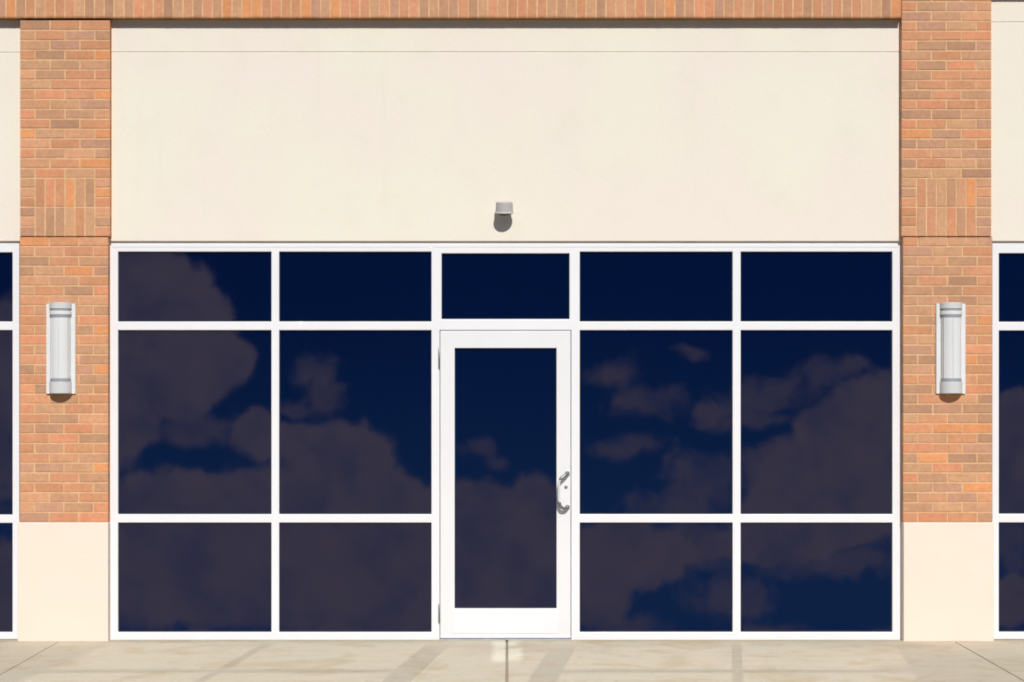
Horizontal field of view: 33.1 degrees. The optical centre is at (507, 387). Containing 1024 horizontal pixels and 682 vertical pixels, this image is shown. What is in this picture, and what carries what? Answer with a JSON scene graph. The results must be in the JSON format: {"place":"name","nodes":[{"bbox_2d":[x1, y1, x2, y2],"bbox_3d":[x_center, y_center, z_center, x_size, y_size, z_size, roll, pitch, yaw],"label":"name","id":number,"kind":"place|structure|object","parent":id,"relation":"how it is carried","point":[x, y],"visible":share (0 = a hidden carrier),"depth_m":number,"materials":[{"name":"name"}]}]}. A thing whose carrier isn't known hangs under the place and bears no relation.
{"place":"outdoors","nodes":[
{"label":"outdoors","id":0,"kind":"place"},
{"label":"parking lot","id":1,"kind":"structure","parent":0,"visible":0},
{"bbox_2d":[0,639,1023,681],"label":"sidewalk","id":2,"kind":"structure","parent":1,"relation":"on","point":[998,660],"depth_m":11.04,"materials":[{"name":"concrete"}]},
{"bbox_2d":[0,0,1023,641],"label":"retail building","id":3,"kind":"structure","parent":2,"relation":"on","point":[652,356],"depth_m":12.00,"materials":[{"name":"paint"}]},
{"bbox_2d":[0,242,19,638],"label":"window frame","id":4,"kind":"structure","parent":3,"relation":"in","point":[9,251],"depth_m":12.02,"materials":[{"name":"white metal"}]},
{"bbox_2d":[46,302,75,393],"bbox_3d":[-3.098,-0.275,11.895,0.202,0.631,0.078,0,0,0],"label":"wall lamp","id":5,"kind":"object","parent":3,"relation":"attached to","point":[60,347],"visible":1,"depth_m":11.88,"materials":[{"name":"plastic"}]},
{"bbox_2d":[495,202,513,215],"bbox_3d":[-0.024,-1.243,11.912,0.131,0.104,0.141,0,0,0],"label":"flood light","id":6,"kind":"object","parent":3,"relation":"attached to","point":[504,208],"visible":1,"depth_m":11.86,"materials":[{"name":"grey paint"}]},
{"bbox_2d":[438,331,570,637],"bbox_3d":[-0.022,0.672,11.992,0.922,2.142,0.105,0,0,0],"label":"door","id":7,"kind":"structure","parent":3,"relation":"in","point":[505,396],"depth_m":12.02,"materials":[{"name":"white paint"}]},
{"bbox_2d":[110,242,901,639],"bbox_3d":[-0.015,0.397,12.054,5.526,2.837,0.112,0,0,0],"label":"window frame","id":8,"kind":"structure","parent":3,"relation":"in","point":[275,406],"depth_m":12.02,"materials":[{"name":"white metal"}]},
{"bbox_2d":[936,302,964,393],"bbox_3d":[3.072,-0.275,11.895,0.202,0.631,0.078,0,0,0],"label":"wall lamp","id":9,"kind":"object","parent":3,"relation":"attached to","point":[950,347],"visible":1,"depth_m":11.88,"materials":[{"name":"plastic"}]},
{"bbox_2d":[992,242,1023,638],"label":"window frame","id":10,"kind":"structure","parent":3,"relation":"in","point":[1007,257],"depth_m":12.02,"materials":[{"name":"white metal"}]}
]}

